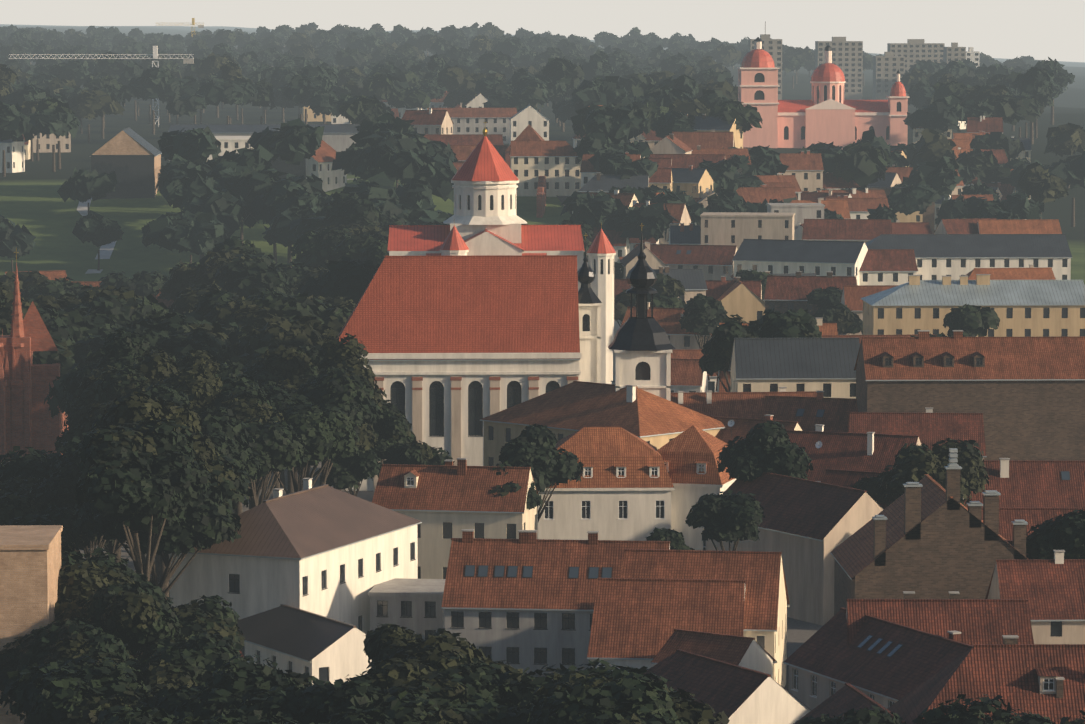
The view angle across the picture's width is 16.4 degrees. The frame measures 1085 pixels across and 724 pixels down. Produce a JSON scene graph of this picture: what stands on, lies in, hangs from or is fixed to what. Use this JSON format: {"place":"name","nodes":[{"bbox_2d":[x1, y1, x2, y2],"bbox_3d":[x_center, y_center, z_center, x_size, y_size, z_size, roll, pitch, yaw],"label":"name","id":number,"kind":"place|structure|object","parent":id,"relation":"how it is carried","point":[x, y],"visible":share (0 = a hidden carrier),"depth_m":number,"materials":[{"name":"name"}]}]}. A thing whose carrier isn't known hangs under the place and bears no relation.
{"place":"outdoors","nodes":[
{"label":"outdoors","id":0,"kind":"place"},
{"bbox_2d":[77,197,115,272],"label":"meadow path","id":1,"kind":"structure","parent":0,"point":[106,250],"depth_m":902.57,"materials":[{"name":"grey gravel"}]},
{"bbox_2d":[6,461,821,679],"bbox_3d":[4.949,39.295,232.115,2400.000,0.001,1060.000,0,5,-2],"label":"ground","id":2,"kind":"structure","parent":0,"point":[799,633],"depth_m":379.50,"materials":[{"name":"green plant"}]},
{"bbox_2d":[0,525,62,723],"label":"building","id":3,"kind":"structure","parent":2,"relation":"on","point":[30,561],"depth_m":309.25,"materials":[{"name":"beige paint"}]},
{"bbox_2d":[0,248,68,461],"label":"church","id":4,"kind":"structure","parent":2,"relation":"on","point":[27,419],"depth_m":519.25,"materials":[{"name":"red brick"}]},
{"bbox_2d":[169,478,421,633],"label":"building","id":5,"kind":"structure","parent":2,"relation":"on","point":[325,550],"depth_m":354.70,"materials":[{"name":"paint"}]},
{"bbox_2d":[237,604,370,683],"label":"house","id":6,"kind":"structure","parent":2,"relation":"on","point":[284,637],"depth_m":339.30,"materials":[{"name":"white paint"}]},
{"bbox_2d":[368,578,445,639],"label":"house","id":7,"kind":"structure","parent":2,"relation":"on","point":[414,605],"depth_m":359.73,"materials":[{"name":"grey paint"}]},
{"bbox_2d":[372,458,537,578],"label":"orange house","id":8,"kind":"structure","parent":2,"relation":"on","point":[446,502],"depth_m":395.79,"materials":[{"name":"tile"}]},
{"bbox_2d":[331,235,601,490],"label":"church","id":9,"kind":"structure","parent":2,"relation":"on","point":[458,347],"depth_m":486.58,"materials":[{"name":"red tile"}]},
{"bbox_2d":[0,191,999,484],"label":"trees","id":10,"kind":"object","parent":2,"relation":"on","point":[240,305],"visible":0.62,"depth_m":601.09,"materials":[{"name":"green plant"}]},
{"bbox_2d":[387,122,615,383],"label":"cathedral theotokos","id":11,"kind":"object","parent":2,"relation":"on","point":[485,180],"visible":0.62,"depth_m":617.40,"materials":[{"name":"white paint"}]},
{"bbox_2d":[464,229,523,254],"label":"gable","id":12,"kind":"structure","parent":11,"relation":"attached to","point":[485,242],"depth_m":611.24,"materials":[{"name":"white paint"}]},
{"bbox_2d":[0,327,1084,723],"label":"trees","id":13,"kind":"object","parent":2,"relation":"on","point":[162,457],"visible":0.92,"depth_m":336.74,"materials":[{"name":"green plant"}]},
{"bbox_2d":[441,529,670,673],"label":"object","id":14,"kind":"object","parent":2,"relation":"on","point":[525,600],"visible":0.5,"depth_m":349.25,"materials":[{"name":"red tile"}]},
{"bbox_2d":[480,380,724,465],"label":"house","id":15,"kind":"structure","parent":2,"relation":"on","point":[658,422],"depth_m":457.24,"materials":[{"name":"paint"}]},
{"bbox_2d":[538,427,674,540],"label":"house","id":16,"kind":"structure","parent":2,"relation":"on","point":[623,488],"depth_m":409.61,"materials":[{"name":"white paint"}]},
{"bbox_2d":[608,225,674,400],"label":"church bell tower","id":17,"kind":"structure","parent":2,"relation":"on","point":[641,346],"depth_m":459.08,"materials":[{"name":"white paint"}]},
{"bbox_2d":[587,578,745,672],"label":"roof","id":18,"kind":"structure","parent":2,"relation":"on","point":[636,622],"depth_m":329.94,"materials":[{"name":"red tile"}]},
{"bbox_2d":[620,302,718,349],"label":"house","id":19,"kind":"structure","parent":2,"relation":"on","point":[667,319],"depth_m":615.78,"materials":[{"name":"tile"}]},
{"bbox_2d":[671,349,717,391],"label":"red house","id":20,"kind":"structure","parent":2,"relation":"on","point":[688,354],"depth_m":564.45,"materials":[{"name":"red tile"}]},
{"bbox_2d":[657,425,735,549],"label":"house","id":21,"kind":"structure","parent":2,"relation":"on","point":[689,455],"depth_m":411.88,"materials":[{"name":"white paint"}]},
{"bbox_2d":[620,549,789,687],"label":"house","id":22,"kind":"structure","parent":2,"relation":"on","point":[766,599],"depth_m":335.05,"materials":[{"name":"red tile"}]},
{"bbox_2d":[651,629,776,678],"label":"house","id":23,"kind":"structure","parent":2,"relation":"on","point":[749,652],"depth_m":319.96,"materials":[{"name":"red tile"}]},
{"bbox_2d":[643,649,811,723],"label":"house","id":24,"kind":"structure","parent":2,"relation":"on","point":[736,694],"depth_m":299.94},
{"bbox_2d":[705,276,763,300],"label":"roof","id":25,"kind":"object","parent":2,"relation":"on","point":[717,289],"visible":0.06,"depth_m":699.05,"materials":[{"name":"brown tile"}]},
{"bbox_2d":[671,387,816,418],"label":"house roof","id":26,"kind":"structure","parent":2,"relation":"on","point":[752,405],"depth_m":474.11,"materials":[{"name":"red tile"}]},
{"bbox_2d":[706,472,883,625],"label":"house","id":27,"kind":"structure","parent":2,"relation":"on","point":[806,527],"depth_m":380.53,"materials":[{"name":"beige paint"}]},
{"bbox_2d":[764,271,856,334],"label":"brick house","id":28,"kind":"structure","parent":2,"relation":"on","point":[783,294],"depth_m":678.66,"materials":[{"name":"red"}]},
{"bbox_2d":[765,391,857,432],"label":"house roof","id":29,"kind":"structure","parent":2,"relation":"on","point":[810,413],"depth_m":471.63,"materials":[{"name":"red paint"}]},
{"bbox_2d":[794,683,904,723],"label":"house","id":30,"kind":"structure","parent":2,"relation":"on","point":[847,697],"depth_m":281.14,"materials":[{"name":"beige paint"}]},
{"bbox_2d":[786,424,921,481],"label":"old house","id":31,"kind":"structure","parent":2,"relation":"on","point":[870,451],"depth_m":430.33,"materials":[{"name":"red tile"}]},
{"bbox_2d":[821,469,890,508],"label":"old house","id":32,"kind":"structure","parent":2,"relation":"on","point":[847,478],"depth_m":402.60,"materials":[{"name":"red tile"}]},
{"bbox_2d":[839,285,898,334],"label":"red house","id":33,"kind":"structure","parent":2,"relation":"on","point":[852,296],"depth_m":654.53,"materials":[{"name":"red tile"}]},
{"bbox_2d":[784,607,972,709],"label":"old house skylights","id":34,"kind":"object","parent":2,"relation":"on","point":[886,664],"visible":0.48,"depth_m":307.01,"materials":[{"name":"grey tile"}]},
{"bbox_2d":[831,448,1027,614],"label":"house","id":35,"kind":"structure","parent":2,"relation":"on","point":[927,536],"depth_m":342.77,"materials":[{"name":"brick"}]},
{"bbox_2d":[845,591,1033,646],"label":"house","id":36,"kind":"structure","parent":2,"relation":"on","point":[982,621],"depth_m":312.81,"materials":[{"name":"red tile"}]},
{"bbox_2d":[854,330,1084,459],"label":"building","id":37,"kind":"structure","parent":2,"relation":"on","point":[1025,396],"depth_m":461.23,"materials":[{"name":"brick"}]},
{"bbox_2d":[861,274,1084,336],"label":"building","id":38,"kind":"structure","parent":2,"relation":"on","point":[1022,308],"depth_m":623.74,"materials":[{"name":"paint"}]},
{"bbox_2d":[887,635,1084,723],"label":"house","id":39,"kind":"structure","parent":2,"relation":"on","point":[1046,680],"depth_m":282.67,"materials":[{"name":"red tile"}]},
{"bbox_2d":[964,458,1084,507],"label":"old house","id":40,"kind":"structure","parent":2,"relation":"on","point":[1038,483],"depth_m":401.10,"materials":[{"name":"red tile"}]},
{"bbox_2d":[981,508,1084,539],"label":"old house","id":41,"kind":"structure","parent":2,"relation":"on","point":[1030,516],"depth_m":373.95,"materials":[{"name":"red tile"}]},
{"bbox_2d":[0,24,1084,284],"bbox_3d":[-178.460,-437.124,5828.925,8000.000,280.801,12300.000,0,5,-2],"label":"ground","id":42,"kind":"structure","parent":0,"point":[38,208],"depth_m":1023.23,"materials":[{"name":"green plant"}]},
{"bbox_2d":[0,138,24,172],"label":"building","id":43,"kind":"structure","parent":42,"relation":"on","point":[15,157],"depth_m":1080.79,"materials":[{"name":"white paint"}]},
{"bbox_2d":[33,132,70,152],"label":"building","id":44,"kind":"structure","parent":42,"relation":"on","point":[46,142],"depth_m":1235.48,"materials":[{"name":"beige paint"}]},
{"bbox_2d":[9,46,193,126],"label":"tower crane","id":45,"kind":"object","parent":42,"relation":"on","point":[155,54],"visible":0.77,"depth_m":1487.52,"materials":[{"name":"metal"}]},
{"bbox_2d":[90,127,161,198],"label":"house","id":46,"kind":"structure","parent":42,"relation":"on","point":[130,157],"depth_m":958.71,"materials":[{"name":"grey brick"}]},
{"bbox_2d":[206,136,253,161],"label":"building","id":47,"kind":"structure","parent":42,"relation":"on","point":[230,143],"depth_m":1048.48,"materials":[{"name":"paint"}]},
{"bbox_2d":[168,124,359,160],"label":"building","id":48,"kind":"structure","parent":42,"relation":"on","point":[336,137],"depth_m":1154.22,"materials":[{"name":"grey paint"}]},
{"bbox_2d":[271,130,306,178],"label":"house","id":49,"kind":"structure","parent":42,"relation":"on","point":[278,164],"depth_m":962.17,"materials":[{"name":"grey"}]},
{"bbox_2d":[306,141,346,191],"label":"building","id":50,"kind":"structure","parent":42,"relation":"on","point":[319,164],"depth_m":966.53,"materials":[{"name":"white paint"}]},
{"bbox_2d":[402,108,453,133],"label":"house","id":51,"kind":"structure","parent":42,"relation":"on","point":[430,121],"depth_m":1063.60,"materials":[{"name":"beige paint"}]},
{"bbox_2d":[424,134,502,144],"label":"building","id":52,"kind":"structure","parent":42,"relation":"on","point":[469,139],"depth_m":1018.92,"materials":[{"name":"beige paint"}]},
{"bbox_2d":[428,108,516,143],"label":"building","id":53,"kind":"structure","parent":42,"relation":"on","point":[470,120],"depth_m":1266.16,"materials":[{"name":"grey paint"}]},
{"bbox_2d":[450,145,507,170],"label":"house","id":54,"kind":"structure","parent":42,"relation":"on","point":[462,152],"depth_m":986.86,"materials":[{"name":"white paint"}]},
{"bbox_2d":[505,124,545,217],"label":"house","id":55,"kind":"structure","parent":42,"relation":"on","point":[529,133],"depth_m":981.20,"materials":[{"name":"beige paint"}]},
{"bbox_2d":[509,105,549,142],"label":"white gable","id":56,"kind":"structure","parent":42,"relation":"on","point":[524,118],"depth_m":1182.43,"materials":[{"name":"paint"}]},
{"bbox_2d":[0,22,1084,271],"bbox_3d":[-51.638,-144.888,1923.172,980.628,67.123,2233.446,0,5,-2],"label":"hill trees","id":57,"kind":"object","parent":42,"relation":"on","point":[634,82],"visible":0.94,"depth_m":1180.98,"materials":[{"name":"green plant"}]},
{"bbox_2d":[509,141,581,196],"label":"building","id":58,"kind":"structure","parent":42,"relation":"on","point":[557,164],"depth_m":956.41,"materials":[{"name":"paint"}]},
{"bbox_2d":[572,190,638,213],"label":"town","id":59,"kind":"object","parent":42,"relation":"on","point":[626,198],"visible":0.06,"depth_m":885.61,"materials":[{"name":"beige paint"}]},
{"bbox_2d":[586,230,629,261],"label":"white house","id":60,"kind":"structure","parent":42,"relation":"on","point":[620,245],"depth_m":857.78,"materials":[{"name":"paint"}]},
{"bbox_2d":[580,152,640,187],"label":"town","id":61,"kind":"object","parent":42,"relation":"on","point":[588,172],"visible":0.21,"depth_m":945.43,"materials":[{"name":"white paint"}]},
{"bbox_2d":[578,173,648,192],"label":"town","id":62,"kind":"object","parent":42,"relation":"on","point":[603,183],"visible":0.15,"depth_m":924.93,"materials":[{"name":"grey tile"}]},
{"bbox_2d":[619,242,666,278],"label":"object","id":63,"kind":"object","parent":42,"relation":"on","point":[629,260],"visible":0.17,"depth_m":748.10,"materials":[{"name":"beige paint"}]},
{"bbox_2d":[636,168,673,190],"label":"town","id":64,"kind":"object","parent":42,"relation":"on","point":[661,178],"visible":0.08,"depth_m":927.22,"materials":[{"name":"tile"}]},
{"bbox_2d":[632,200,691,243],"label":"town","id":65,"kind":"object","parent":42,"relation":"on","point":[679,212],"visible":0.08,"depth_m":874.85,"materials":[{"name":"beige paint"}]},
{"bbox_2d":[631,266,707,303],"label":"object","id":66,"kind":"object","parent":42,"relation":"on","point":[693,282],"visible":0.21,"depth_m":691.39,"materials":[{"name":"beige paint"}]},
{"bbox_2d":[649,134,692,157],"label":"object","id":67,"kind":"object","parent":42,"relation":"on","point":[671,144],"visible":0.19,"depth_m":969.19,"materials":[{"name":"beige paint"}]},
{"bbox_2d":[667,223,700,244],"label":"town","id":68,"kind":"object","parent":42,"relation":"on","point":[683,234],"visible":0.12,"depth_m":836.20,"materials":[{"name":"white paint"}]},
{"bbox_2d":[635,244,737,279],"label":"brown house","id":69,"kind":"structure","parent":42,"relation":"on","point":[714,262],"depth_m":794.77,"materials":[{"name":"brown tile"}]},
{"bbox_2d":[650,154,725,194],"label":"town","id":70,"kind":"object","parent":42,"relation":"on","point":[685,160],"visible":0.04,"depth_m":962.93,"materials":[{"name":"brown tile"}]},
{"bbox_2d":[671,359,709,392],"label":"roof","id":71,"kind":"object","parent":42,"relation":"on","point":[687,375],"visible":0.23,"depth_m":549.01,"materials":[{"name":"red tile"}]},
{"bbox_2d":[671,166,714,197],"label":"house","id":72,"kind":"structure","parent":42,"relation":"on","point":[694,182],"depth_m":939.77,"materials":[{"name":"paint"}]},
{"bbox_2d":[672,130,734,148],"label":"house","id":73,"kind":"structure","parent":42,"relation":"on","point":[713,139],"depth_m":1013.24,"materials":[{"name":"brown tile"}]},
{"bbox_2d":[685,114,742,147],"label":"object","id":74,"kind":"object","parent":42,"relation":"on","point":[704,123],"visible":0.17,"depth_m":1033.31,"materials":[{"name":"paint"}]},
{"bbox_2d":[691,146,751,174],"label":"house","id":75,"kind":"structure","parent":42,"relation":"on","point":[732,151],"depth_m":985.56,"materials":[{"name":"red paint"}]},
{"bbox_2d":[716,277,764,322],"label":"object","id":76,"kind":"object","parent":42,"relation":"on","point":[744,302],"visible":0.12,"depth_m":691.63,"materials":[{"name":"paint"}]},
{"bbox_2d":[700,212,794,248],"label":"building","id":77,"kind":"structure","parent":42,"relation":"on","point":[727,228],"depth_m":825.52,"materials":[{"name":"beige paint"}]},
{"bbox_2d":[710,414,802,444],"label":"roof","id":78,"kind":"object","parent":42,"relation":"on","point":[741,427],"depth_m":455.65,"materials":[{"name":"red tile"}]},
{"bbox_2d":[722,184,797,202],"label":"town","id":79,"kind":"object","parent":42,"relation":"on","point":[755,194],"visible":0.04,"depth_m":953.30,"materials":[{"name":"tile"}]},
{"bbox_2d":[748,21,781,99],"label":"tower block","id":80,"kind":"structure","parent":42,"relation":"on","point":[772,48],"depth_m":1889.07,"materials":[{"name":"grey concrete"}]},
{"bbox_2d":[755,175,801,199],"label":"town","id":81,"kind":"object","parent":42,"relation":"on","point":[780,178],"depth_m":976.08,"materials":[{"name":"brown tile"}]},
{"bbox_2d":[728,338,859,398],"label":"house","id":82,"kind":"structure","parent":42,"relation":"on","point":[826,365],"depth_m":479.82,"materials":[{"name":"grey metal"}]},
{"bbox_2d":[766,203,824,229],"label":"building","id":83,"kind":"structure","parent":42,"relation":"on","point":[802,211],"depth_m":850.90,"materials":[{"name":"paint"}]},
{"bbox_2d":[732,239,867,284],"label":"building","id":84,"kind":"structure","parent":42,"relation":"on","point":[821,258],"depth_m":766.44,"materials":[{"name":"white paint"}]},
{"bbox_2d":[779,150,823,191],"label":"house","id":85,"kind":"structure","parent":42,"relation":"on","point":[806,169],"depth_m":1013.93,"materials":[{"name":"brown tile"}]},
{"bbox_2d":[790,198,850,218],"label":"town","id":86,"kind":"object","parent":42,"relation":"on","point":[841,207],"visible":0.08,"depth_m":915.48,"materials":[{"name":"red tile"}]},
{"bbox_2d":[736,37,909,149],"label":"church","id":87,"kind":"structure","parent":42,"relation":"on","point":[827,113],"depth_m":1241.10,"materials":[{"name":"paint"}]},
{"bbox_2d":[801,190,852,199],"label":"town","id":88,"kind":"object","parent":42,"relation":"on","point":[812,195],"visible":0.06,"depth_m":974.41,"materials":[{"name":"brown paint"}]},
{"bbox_2d":[815,37,862,99],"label":"tower block","id":89,"kind":"structure","parent":42,"relation":"on","point":[847,58],"depth_m":2040.67,"materials":[{"name":"grey concrete"}]},
{"bbox_2d":[823,173,859,189],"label":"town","id":90,"kind":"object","parent":42,"relation":"on","point":[830,182],"visible":0.04,"depth_m":1021.57,"materials":[{"name":"white paint"}]},
{"bbox_2d":[802,219,891,242],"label":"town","id":91,"kind":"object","parent":42,"relation":"on","point":[865,230],"visible":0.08,"depth_m":839.80,"materials":[{"name":"brown tile"}]},
{"bbox_2d":[817,188,888,203],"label":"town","id":92,"kind":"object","parent":42,"relation":"on","point":[855,193],"visible":0.06,"depth_m":977.31,"materials":[{"name":"red tile"}]},
{"bbox_2d":[826,195,888,218],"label":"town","id":93,"kind":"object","parent":42,"relation":"on","point":[858,207],"visible":0.1,"depth_m":949.74,"materials":[{"name":"red tile"}]},
{"bbox_2d":[867,172,902,186],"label":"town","id":94,"kind":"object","parent":42,"relation":"on","point":[892,179],"depth_m":1038.47,"materials":[{"name":"beige paint"}]},
{"bbox_2d":[859,249,917,284],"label":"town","id":95,"kind":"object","parent":42,"relation":"on","point":[888,266],"visible":0.21,"depth_m":763.81,"materials":[{"name":"brown tile"}]},
{"bbox_2d":[873,52,904,99],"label":"tower block","id":96,"kind":"structure","parent":42,"relation":"on","point":[887,66],"depth_m":1991.98,"materials":[{"name":"grey concrete"}]},
{"bbox_2d":[867,187,934,232],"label":"ruined house wall","id":97,"kind":"structure","parent":42,"relation":"on","point":[929,215],"depth_m":1023.94,"materials":[{"name":"brick"}]},
{"bbox_2d":[891,220,932,233],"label":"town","id":98,"kind":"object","parent":42,"relation":"on","point":[898,227],"visible":0.08,"depth_m":865.35,"materials":[{"name":"red tile"}]},
{"bbox_2d":[887,39,944,95],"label":"tower block","id":99,"kind":"structure","parent":42,"relation":"on","point":[912,51],"depth_m":2141.50,"materials":[{"name":"grey concrete"}]},
{"bbox_2d":[848,407,985,459],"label":"roof","id":100,"kind":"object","parent":42,"relation":"on","point":[929,427],"visible":0.17,"depth_m":453.08,"materials":[{"name":"red tile"}]},
{"bbox_2d":[943,43,965,63],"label":"tower block","id":101,"kind":"structure","parent":42,"relation":"on","point":[954,52],"depth_m":2092.30,"materials":[{"name":"grey concrete"}]},
{"bbox_2d":[933,218,995,233],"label":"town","id":102,"kind":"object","parent":42,"relation":"on","point":[957,226],"visible":0.02,"depth_m":865.12,"materials":[{"name":"red tile"}]},
{"bbox_2d":[865,234,1071,279],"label":"building","id":103,"kind":"structure","parent":42,"relation":"on","point":[954,256],"depth_m":769.23,"materials":[{"name":"white paint"}]},
{"bbox_2d":[967,115,1002,133],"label":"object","id":104,"kind":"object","parent":42,"relation":"on","point":[985,124],"visible":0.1,"depth_m":1206.63,"materials":[{"name":"beige paint"}]},
{"bbox_2d":[959,265,1055,279],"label":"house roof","id":105,"kind":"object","parent":42,"relation":"on","point":[1032,273],"visible":0.08,"depth_m":709.86,"materials":[{"name":"tile"}]},
{"bbox_2d":[977,219,1061,233],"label":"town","id":106,"kind":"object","parent":42,"relation":"on","point":[1025,226],"visible":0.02,"depth_m":864.13,"materials":[{"name":"red tile"}]},
{"bbox_2d":[985,550,1084,643],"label":"house","id":107,"kind":"structure","parent":42,"relation":"on","point":[1052,591],"depth_m":333.94,"materials":[{"name":"red tile"}]},
{"bbox_2d":[0,0,1084,61],"label":"sky","id":108,"kind":"structure","parent":0,"point":[1005,29],"materials":[{"name":"white"}]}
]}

